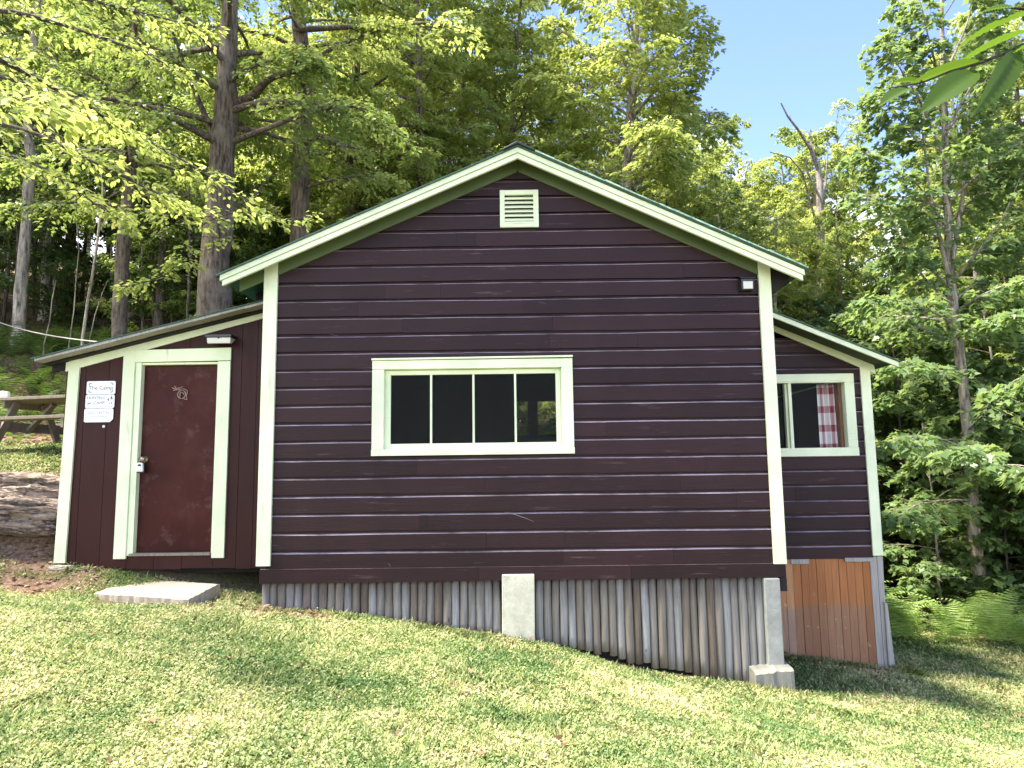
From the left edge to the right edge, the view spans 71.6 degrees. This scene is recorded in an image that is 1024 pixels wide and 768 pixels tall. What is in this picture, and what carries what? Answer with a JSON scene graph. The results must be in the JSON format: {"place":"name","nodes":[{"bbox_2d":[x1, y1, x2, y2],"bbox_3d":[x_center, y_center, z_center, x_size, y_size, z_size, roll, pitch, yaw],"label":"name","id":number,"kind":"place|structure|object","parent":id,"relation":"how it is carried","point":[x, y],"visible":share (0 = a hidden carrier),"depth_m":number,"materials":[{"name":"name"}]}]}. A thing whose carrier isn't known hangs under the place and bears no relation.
{"place":"outdoors","nodes":[
{"label":"outdoors","id":0,"kind":"place"},
{"bbox_2d":[0,262,1023,767],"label":"ground","id":1,"kind":"structure","parent":0,"point":[236,582],"depth_m":7.58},
{"bbox_2d":[0,0,43,193],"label":"forest tree","id":2,"kind":"object","parent":1,"relation":"on","point":[4,22],"visible":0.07,"depth_m":23.25,"materials":[{"name":"green plant"}]},
{"bbox_2d":[0,471,53,487],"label":"boulder","id":3,"kind":"object","parent":1,"relation":"on","point":[20,474],"visible":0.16,"depth_m":8.20,"materials":[{"name":"stone"}]},
{"bbox_2d":[0,495,57,536],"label":"boulder","id":4,"kind":"object","parent":1,"relation":"on","point":[24,516],"visible":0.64,"depth_m":7.65,"materials":[{"name":"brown stone"}]},
{"bbox_2d":[0,473,59,497],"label":"boulder","id":5,"kind":"object","parent":4,"relation":"on","point":[46,485],"visible":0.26,"depth_m":7.97,"materials":[{"name":"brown stone"}]},
{"bbox_2d":[0,395,64,441],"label":"picnic table","id":6,"kind":"object","parent":1,"relation":"on","point":[47,405],"visible":0.4,"depth_m":9.77,"materials":[{"name":"brown wood"}]},
{"bbox_2d":[0,129,91,326],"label":"understory tree","id":7,"kind":"object","parent":1,"relation":"on","point":[71,293],"visible":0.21,"depth_m":18.65,"materials":[{"name":"green plant"}]},
{"bbox_2d":[0,129,99,329],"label":"understory tree","id":8,"kind":"object","parent":1,"relation":"on","point":[10,239],"visible":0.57,"depth_m":17.48,"materials":[{"name":"green plant"}]},
{"bbox_2d":[0,320,110,435],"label":"fern bank","id":9,"kind":"structure","parent":1,"relation":"on","point":[54,344],"depth_m":14.18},
{"bbox_2d":[0,84,112,315],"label":"understory tree","id":10,"kind":"object","parent":1,"relation":"on","point":[84,257],"visible":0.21,"depth_m":20.91,"materials":[{"name":"green plant"}]},
{"bbox_2d":[0,0,128,346],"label":"forest tree","id":11,"kind":"object","parent":1,"relation":"on","point":[20,290],"visible":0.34,"depth_m":15.67,"materials":[{"name":"green plant"}]},
{"bbox_2d":[0,0,142,320],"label":"forest tree","id":12,"kind":"object","parent":1,"relation":"on","point":[46,280],"visible":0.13,"depth_m":20.51,"materials":[{"name":"green plant"}]},
{"bbox_2d":[32,63,118,307],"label":"understory tree","id":13,"kind":"object","parent":1,"relation":"on","point":[82,287],"visible":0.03,"depth_m":22.94,"materials":[{"name":"green plant"}]},
{"bbox_2d":[0,0,172,301],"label":"forest tree","id":14,"kind":"object","parent":1,"relation":"on","point":[45,67],"visible":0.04,"depth_m":23.78,"materials":[{"name":"green plant"}]},
{"bbox_2d":[81,145,103,344],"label":"sapling","id":15,"kind":"object","parent":1,"relation":"on","point":[90,284],"visible":0.54,"depth_m":13.36,"materials":[{"name":"grey plant"}]},
{"bbox_2d":[4,0,206,321],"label":"forest tree","id":16,"kind":"object","parent":1,"relation":"on","point":[82,57],"visible":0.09,"depth_m":20.74,"materials":[{"name":"green plant"}]},
{"bbox_2d":[0,0,269,337],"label":"forest tree","id":17,"kind":"object","parent":1,"relation":"on","point":[121,272],"visible":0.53,"depth_m":13.36,"materials":[{"name":"green plant"}]},
{"bbox_2d":[75,144,197,337],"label":"understory tree","id":18,"kind":"object","parent":1,"relation":"on","point":[181,309],"visible":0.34,"depth_m":16.61,"materials":[{"name":"green plant"}]},
{"bbox_2d":[0,0,274,239],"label":"beech tree","id":19,"kind":"object","parent":1,"relation":"on","point":[55,112],"visible":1,"depth_m":8.25,"materials":[{"name":"green plant"}]},
{"bbox_2d":[75,110,202,317],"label":"understory tree","id":20,"kind":"object","parent":1,"relation":"on","point":[96,277],"visible":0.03,"depth_m":20.24,"materials":[{"name":"green plant"}]},
{"bbox_2d":[40,75,255,326],"bbox_3d":[-7.892,-3.630,16.442,3.643,7.024,4.306,-6,-9,39],"label":"forest tree","id":21,"kind":"object","parent":1,"relation":"on","point":[159,313],"visible":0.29,"depth_m":16.32,"materials":[{"name":"green plant"}]},
{"bbox_2d":[95,71,213,291],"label":"understory tree","id":22,"kind":"object","parent":1,"relation":"on","point":[134,259],"visible":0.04,"depth_m":18.78,"materials":[{"name":"green plant"}]},
{"bbox_2d":[95,581,219,604],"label":"step slab","id":23,"kind":"structure","parent":1,"relation":"on","point":[167,592],"depth_m":6.85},
{"bbox_2d":[90,158,244,320],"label":"understory tree","id":24,"kind":"object","parent":1,"relation":"on","point":[109,295],"visible":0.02,"depth_m":19.76,"materials":[{"name":"green plant"}]},
{"bbox_2d":[105,104,243,318],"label":"understory tree","id":25,"kind":"object","parent":1,"relation":"on","point":[143,259],"visible":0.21,"depth_m":16.57,"materials":[{"name":"green plant"}]},
{"bbox_2d":[0,0,422,315],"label":"forest tree","id":26,"kind":"object","parent":1,"relation":"on","point":[224,137],"visible":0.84,"depth_m":12.19,"materials":[{"name":"green plant"}]},
{"bbox_2d":[109,86,315,318],"bbox_3d":[-7.150,-3.913,18.558,4.821,8.063,4.743,-3,-7,18],"label":"understory tree","id":27,"kind":"object","parent":1,"relation":"on","point":[239,187],"visible":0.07,"depth_m":17.75,"materials":[{"name":"green plant"}]},
{"bbox_2d":[104,166,323,318],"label":"beech sapling","id":28,"kind":"object","parent":1,"relation":"on","point":[168,266],"visible":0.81,"depth_m":10.34,"materials":[{"name":"green plant"}]},
{"bbox_2d":[150,0,282,128],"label":"forest tree","id":29,"kind":"object","parent":1,"relation":"on","point":[219,14],"visible":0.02,"depth_m":26.21,"materials":[{"name":"green plant"}]},
{"bbox_2d":[230,167,290,303],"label":"understory tree","id":30,"kind":"object","parent":1,"relation":"on","point":[251,236],"visible":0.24,"depth_m":17.09,"materials":[{"name":"green plant"}]},
{"bbox_2d":[189,104,371,317],"bbox_3d":[-4.963,-3.056,17.692,4.815,8.053,4.737,-2,-7,10],"label":"understory tree","id":31,"kind":"object","parent":1,"relation":"on","point":[315,205],"visible":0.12,"depth_m":17.32,"materials":[{"name":"green plant"}]},
{"bbox_2d":[259,189,323,251],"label":"understory tree","id":32,"kind":"object","parent":1,"relation":"on","point":[281,200],"visible":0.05,"depth_m":17.60,"materials":[{"name":"green plant"}]},
{"bbox_2d":[162,0,489,241],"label":"forest tree","id":33,"kind":"object","parent":1,"relation":"on","point":[300,194],"visible":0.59,"depth_m":14.35,"materials":[{"name":"green plant"}]},
{"bbox_2d":[171,0,489,248],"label":"forest tree","id":34,"kind":"object","parent":1,"relation":"on","point":[354,203],"visible":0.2,"depth_m":17.20,"materials":[{"name":"green plant"}]},
{"bbox_2d":[324,115,434,222],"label":"understory tree","id":35,"kind":"object","parent":1,"relation":"on","point":[347,212],"visible":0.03,"depth_m":16.99,"materials":[{"name":"green plant"}]},
{"bbox_2d":[311,0,482,223],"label":"forest tree","id":36,"kind":"object","parent":1,"relation":"on","point":[363,70],"visible":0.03,"depth_m":21.92,"materials":[{"name":"green plant"}]},
{"bbox_2d":[315,0,495,203],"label":"forest tree","id":37,"kind":"object","parent":1,"relation":"on","point":[419,108],"visible":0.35,"depth_m":16.79,"materials":[{"name":"green plant"}]},
{"bbox_2d":[333,0,555,222],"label":"forest tree","id":38,"kind":"object","parent":1,"relation":"on","point":[508,58],"visible":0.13,"depth_m":19.30,"materials":[{"name":"green plant"}]},
{"bbox_2d":[30,141,900,690],"bbox_3d":[-0.204,1.040,10.129,9.768,6.317,6.560,-1,-7,0],"label":"cabin","id":39,"kind":"object","parent":1,"relation":"on","point":[680,491],"visible":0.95,"depth_m":7.30,"materials":[{"name":"brown paint"}]},
{"bbox_2d":[84,408,113,421],"bbox_3d":[-4.509,0.342,7.747,0.317,0.150,0.009,-1,-7,0],"label":"sign","id":40,"kind":"object","parent":39,"relation":"attached to","point":[99,415],"visible":1,"depth_m":7.74,"materials":[{"name":"metal"}]},
{"bbox_2d":[85,394,114,407],"bbox_3d":[-4.505,0.190,7.764,0.317,0.148,0.010,-1,-7,0],"label":"sign","id":41,"kind":"object","parent":39,"relation":"attached to","point":[99,401],"visible":1,"depth_m":7.76,"materials":[{"name":"white paint"}]},
{"bbox_2d":[86,381,115,393],"bbox_3d":[-4.503,0.040,7.780,0.317,0.145,0.014,-1,-7,0],"label":"sign","id":42,"kind":"object","parent":39,"relation":"attached to","point":[101,387],"visible":1,"depth_m":7.78,"materials":[{"name":"white paint"}]},
{"bbox_2d":[136,365,217,551],"bbox_3d":[-3.644,0.797,7.736,0.826,2.026,0.117,-1,-7,0],"label":"door","id":43,"kind":"structure","parent":39,"relation":"in","point":[175,504],"depth_m":7.75,"materials":[{"name":"red paint"}]},
{"bbox_2d":[205,334,236,343],"bbox_3d":[-3.184,-0.491,7.765,0.287,0.110,0.164,-1,-7,0],"label":"flood light","id":44,"kind":"object","parent":39,"relation":"attached to","point":[221,338],"visible":1,"depth_m":7.70,"materials":[{"name":"white plastic"}]},
{"bbox_2d":[371,355,574,455],"bbox_3d":[-0.400,0.224,7.265,2.055,0.998,0.182,-1,-7,0],"label":"window","id":45,"kind":"structure","parent":39,"relation":"in","point":[383,369],"depth_m":7.23,"materials":[{"name":"green paint"}]},
{"bbox_2d":[737,276,755,291],"bbox_3d":[2.412,-1.042,7.302,0.164,0.168,0.104,-1,-7,0],"label":"solar light","id":46,"kind":"object","parent":39,"relation":"attached to","point":[745,283],"visible":1,"depth_m":7.28,"materials":[{"name":"black plastic"}]},
{"bbox_2d":[776,373,859,456],"bbox_3d":[3.689,0.397,8.938,1.180,1.025,0.255,-1,-7,0],"label":"window","id":47,"kind":"structure","parent":39,"relation":"in","point":[844,393],"depth_m":8.86,"materials":[{"name":"green paint"}]},
{"bbox_2d":[816,384,837,447],"bbox_3d":[4.046,0.424,9.013,0.320,0.850,0.059,-1,-7,0],"label":"curtain","id":48,"kind":"object","parent":39,"relation":"hanging from","point":[828,436],"visible":0.84,"depth_m":9.01,"materials":[{"name":"multicoloured fabric"}]},
{"bbox_2d":[10,566,929,697],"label":"long grass","id":49,"kind":"structure","parent":1,"relation":"on","point":[904,668],"depth_m":6.87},
{"bbox_2d":[407,159,550,434],"bbox_3d":[-1.031,-1.387,17.349,4.991,8.347,4.910,-3,-7,15],"label":"understory tree","id":50,"kind":"object","parent":1,"relation":"on","point":[523,407],"visible":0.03,"depth_m":15.31,"materials":[{"name":"green plant"}]},
{"bbox_2d":[428,0,543,161],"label":"forest tree","id":51,"kind":"object","parent":1,"relation":"on","point":[507,95],"visible":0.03,"depth_m":24.92,"materials":[{"name":"green plant"}]},
{"bbox_2d":[0,270,1014,640],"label":"undergrowth","id":52,"kind":"object","parent":1,"relation":"on","point":[20,436],"visible":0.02,"depth_m":17.59,"materials":[{"name":"green plant"}]},
{"bbox_2d":[0,304,1021,767],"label":"leaf litter","id":53,"kind":"object","parent":1,"relation":"on","point":[470,670],"visible":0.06,"depth_m":7.08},
{"bbox_2d":[0,439,1023,767],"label":"lawn grass","id":54,"kind":"structure","parent":1,"relation":"on","point":[32,735],"depth_m":4.95,"materials":[{"name":"plant"}]},
{"bbox_2d":[435,0,595,175],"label":"forest tree","id":55,"kind":"object","parent":1,"relation":"on","point":[466,104],"visible":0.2,"depth_m":18.87,"materials":[{"name":"green plant"}]},
{"bbox_2d":[514,401,555,431],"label":"understory tree","id":56,"kind":"object","parent":1,"relation":"on","point":[549,413],"visible":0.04,"depth_m":15.14,"materials":[{"name":"green plant"}]},
{"bbox_2d":[514,404,555,434],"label":"understory tree","id":57,"kind":"object","parent":1,"relation":"on","point":[542,429],"visible":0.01,"depth_m":15.37,"materials":[{"name":"green plant"}]},
{"bbox_2d":[488,28,610,425],"bbox_3d":[1.042,-4.091,21.770,5.340,15.227,4.930,-2,-7,11],"label":"forest tree","id":58,"kind":"object","parent":1,"relation":"on","point":[559,134],"visible":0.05,"depth_m":22.01,"materials":[{"name":"green plant"}]},
{"bbox_2d":[537,47,642,186],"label":"forest tree","id":59,"kind":"object","parent":1,"relation":"on","point":[602,129],"visible":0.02,"depth_m":25.56,"materials":[{"name":"green plant"}]},
{"bbox_2d":[564,97,640,179],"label":"forest tree","id":60,"kind":"object","parent":1,"relation":"on","point":[617,166],"visible":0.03,"depth_m":23.77,"materials":[{"name":"green plant"}]},
{"bbox_2d":[518,0,751,201],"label":"ash tree","id":61,"kind":"object","parent":1,"relation":"on","point":[675,108],"visible":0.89,"depth_m":17.13,"materials":[{"name":"green plant"}]},
{"bbox_2d":[632,180,707,222],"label":"forest tree","id":62,"kind":"object","parent":1,"relation":"on","point":[686,209],"visible":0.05,"depth_m":19.14,"materials":[{"name":"green plant"}]},
{"bbox_2d":[616,112,740,227],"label":"forest tree","id":63,"kind":"object","parent":1,"relation":"on","point":[721,150],"visible":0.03,"depth_m":21.15,"materials":[{"name":"green plant"}]},
{"bbox_2d":[662,137,740,234],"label":"forest tree","id":64,"kind":"object","parent":1,"relation":"on","point":[718,172],"visible":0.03,"depth_m":23.85,"materials":[{"name":"green plant"}]},
{"bbox_2d":[678,169,739,229],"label":"forest tree","id":65,"kind":"object","parent":1,"relation":"on","point":[720,198],"visible":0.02,"depth_m":22.21,"materials":[{"name":"green plant"}]},
{"bbox_2d":[647,150,782,396],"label":"forest tree","id":66,"kind":"object","parent":1,"relation":"on","point":[706,166],"visible":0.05,"depth_m":19.77,"materials":[{"name":"green plant"}]},
{"bbox_2d":[691,113,773,224],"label":"forest tree","id":67,"kind":"object","parent":1,"relation":"on","point":[728,150],"visible":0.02,"depth_m":27.96,"materials":[{"name":"green plant"}]},
{"bbox_2d":[687,173,782,296],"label":"forest tree","id":68,"kind":"object","parent":1,"relation":"on","point":[729,183],"visible":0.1,"depth_m":20.00,"materials":[{"name":"green plant"}]},
{"bbox_2d":[707,138,787,238],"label":"forest tree","id":69,"kind":"object","parent":1,"relation":"on","point":[739,146],"visible":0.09,"depth_m":26.55,"materials":[{"name":"green plant"}]},
{"bbox_2d":[713,167,790,239],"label":"forest tree","id":70,"kind":"object","parent":1,"relation":"on","point":[768,178],"visible":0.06,"depth_m":24.66,"materials":[{"name":"green plant"}]},
{"bbox_2d":[730,200,837,330],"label":"forest tree","id":71,"kind":"object","parent":1,"relation":"on","point":[772,203],"visible":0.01,"depth_m":22.42,"materials":[{"name":"green plant"}]},
{"bbox_2d":[736,203,833,391],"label":"forest tree","id":72,"kind":"object","parent":1,"relation":"on","point":[784,225],"visible":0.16,"depth_m":18.33,"materials":[{"name":"green plant"}]},
{"bbox_2d":[742,152,849,262],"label":"forest tree","id":73,"kind":"object","parent":1,"relation":"on","point":[784,176],"visible":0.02,"depth_m":27.01,"materials":[{"name":"green plant"}]},
{"bbox_2d":[770,103,827,312],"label":"dead tree","id":74,"kind":"object","parent":1,"relation":"on","point":[820,189],"visible":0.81,"depth_m":20.07,"materials":[{"name":"grey wood"}]},
{"bbox_2d":[742,161,857,333],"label":"forest tree","id":75,"kind":"object","parent":1,"relation":"on","point":[752,198],"visible":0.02,"depth_m":24.78,"materials":[{"name":"green plant"}]},
{"bbox_2d":[751,196,855,338],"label":"forest tree","id":76,"kind":"object","parent":1,"relation":"on","point":[804,228],"visible":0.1,"depth_m":20.35,"materials":[{"name":"green plant"}]},
{"bbox_2d":[768,143,891,435],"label":"forest tree","id":77,"kind":"object","parent":1,"relation":"on","point":[775,192],"visible":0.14,"depth_m":23.16,"materials":[{"name":"green plant"}]},
{"bbox_2d":[770,124,891,335],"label":"forest tree","id":78,"kind":"object","parent":1,"relation":"on","point":[790,138],"visible":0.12,"depth_m":24.08,"materials":[{"name":"green plant"}]},
{"bbox_2d":[778,267,886,460],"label":"forest tree","id":79,"kind":"object","parent":1,"relation":"on","point":[810,308],"visible":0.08,"depth_m":18.50,"materials":[{"name":"green plant"}]},
{"bbox_2d":[785,197,904,493],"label":"forest tree","id":80,"kind":"object","parent":1,"relation":"on","point":[846,234],"visible":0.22,"depth_m":19.08,"materials":[{"name":"green plant"}]},
{"bbox_2d":[772,292,921,543],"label":"young maple","id":81,"kind":"object","parent":1,"relation":"on","point":[828,323],"visible":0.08,"depth_m":18.07,"materials":[{"name":"green plant"}]},
{"bbox_2d":[771,98,927,345],"bbox_3d":[12.345,-2.004,25.807,6.624,15.957,6.532,1,-7,-15],"label":"forest tree","id":82,"kind":"object","parent":1,"relation":"on","point":[847,149],"visible":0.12,"depth_m":24.99,"materials":[{"name":"green plant"}]},
{"bbox_2d":[814,374,954,584],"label":"young maple","id":83,"kind":"object","parent":1,"relation":"on","point":[882,462],"visible":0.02,"depth_m":15.23,"materials":[{"name":"green plant"}]},
{"bbox_2d":[851,219,922,438],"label":"forest tree","id":84,"kind":"object","parent":1,"relation":"on","point":[906,245],"visible":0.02,"depth_m":28.13,"materials":[{"name":"green plant"}]},
{"bbox_2d":[828,300,958,569],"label":"young maple","id":85,"kind":"object","parent":1,"relation":"on","point":[888,347],"visible":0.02,"depth_m":17.29,"materials":[{"name":"green plant"}]},
{"bbox_2d":[838,283,955,542],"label":"young maple","id":86,"kind":"object","parent":1,"relation":"on","point":[847,292],"visible":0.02,"depth_m":21.02,"materials":[{"name":"green plant"}]},
{"bbox_2d":[829,0,1023,621],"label":"maple tree","id":87,"kind":"object","parent":1,"relation":"on","point":[979,148],"visible":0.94,"depth_m":12.98,"materials":[{"name":"green plant"}]},
{"bbox_2d":[848,298,1020,598],"bbox_3d":[8.570,1.485,14.610,4.640,6.879,4.099,2,-7,-25],"label":"young maple","id":88,"kind":"object","parent":1,"relation":"on","point":[888,402],"visible":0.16,"depth_m":14.62,"materials":[{"name":"green plant"}]},
{"bbox_2d":[866,111,1013,369],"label":"forest tree","id":89,"kind":"object","parent":1,"relation":"on","point":[938,199],"visible":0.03,"depth_m":23.45,"materials":[{"name":"green plant"}]},
{"bbox_2d":[901,129,981,321],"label":"forest tree","id":90,"kind":"object","parent":1,"relation":"on","point":[913,167],"visible":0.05,"depth_m":29.27,"materials":[{"name":"green plant"}]},
{"bbox_2d":[871,261,1021,522],"bbox_3d":[11.741,1.212,19.440,5.328,8.943,6.032,4,-8,-35],"label":"young maple","id":91,"kind":"object","parent":1,"relation":"on","point":[960,284],"visible":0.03,"depth_m":19.05,"materials":[{"name":"green plant"}]},
{"bbox_2d":[874,27,1022,559],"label":"forest tree","id":92,"kind":"object","parent":1,"relation":"on","point":[965,276],"visible":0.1,"depth_m":20.60,"materials":[{"name":"green plant"}]},
{"bbox_2d":[879,371,1018,583],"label":"young maple","id":93,"kind":"object","parent":1,"relation":"on","point":[924,481],"visible":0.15,"depth_m":14.63,"materials":[{"name":"green plant"}]},
{"bbox_2d":[878,274,1022,562],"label":"young maple","id":94,"kind":"object","parent":1,"relation":"on","point":[898,489],"visible":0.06,"depth_m":16.36,"materials":[{"name":"green plant"}]},
{"bbox_2d":[882,416,1023,618],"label":"young maple","id":95,"kind":"object","parent":1,"relation":"on","point":[927,570],"visible":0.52,"depth_m":12.63,"materials":[{"name":"green plant"}]},
{"bbox_2d":[884,580,1023,643],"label":"fern bed","id":96,"kind":"object","parent":1,"relation":"on","point":[994,621],"visible":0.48,"depth_m":11.03,"materials":[{"name":"plant"}]},
{"bbox_2d":[886,254,1023,601],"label":"young maple","id":97,"kind":"object","parent":1,"relation":"on","point":[947,356],"visible":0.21,"depth_m":14.40,"materials":[{"name":"green plant"}]},
{"bbox_2d":[899,265,1023,544],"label":"young maple","id":98,"kind":"object","parent":1,"relation":"on","point":[993,348],"visible":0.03,"depth_m":18.51,"materials":[{"name":"green plant"}]},
{"bbox_2d":[914,5,1023,394],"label":"forest tree","id":99,"kind":"object","parent":1,"relation":"on","point":[1013,25],"visible":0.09,"depth_m":20.60,"materials":[{"name":"green plant"}]},
{"bbox_2d":[919,344,1023,603],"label":"young maple","id":100,"kind":"object","parent":1,"relation":"on","point":[998,369],"visible":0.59,"depth_m":12.69,"materials":[{"name":"green plant"}]},
{"bbox_2d":[938,0,1023,429],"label":"forest tree","id":101,"kind":"object","parent":1,"relation":"on","point":[967,200],"visible":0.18,"depth_m":17.97,"materials":[{"name":"green plant"}]},
{"bbox_2d":[943,431,1023,602],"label":"young maple","id":102,"kind":"object","parent":1,"relation":"on","point":[967,557],"visible":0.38,"depth_m":12.43,"materials":[{"name":"green plant"}]},
{"bbox_2d":[971,277,1023,573],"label":"young maple","id":103,"kind":"object","parent":1,"relation":"on","point":[1010,559],"visible":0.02,"depth_m":16.04,"materials":[{"name":"green plant"}]},
{"bbox_2d":[10,0,1023,334],"label":"sky","id":104,"kind":"structure","parent":0,"point":[800,55],"materials":[{"name":"blue"}]},
{"bbox_2d":[879,4,1023,113],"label":"beech branch","id":105,"kind":"object","parent":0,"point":[958,77],"visible":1,"depth_m":1.16,"materials":[{"name":"green plant"}]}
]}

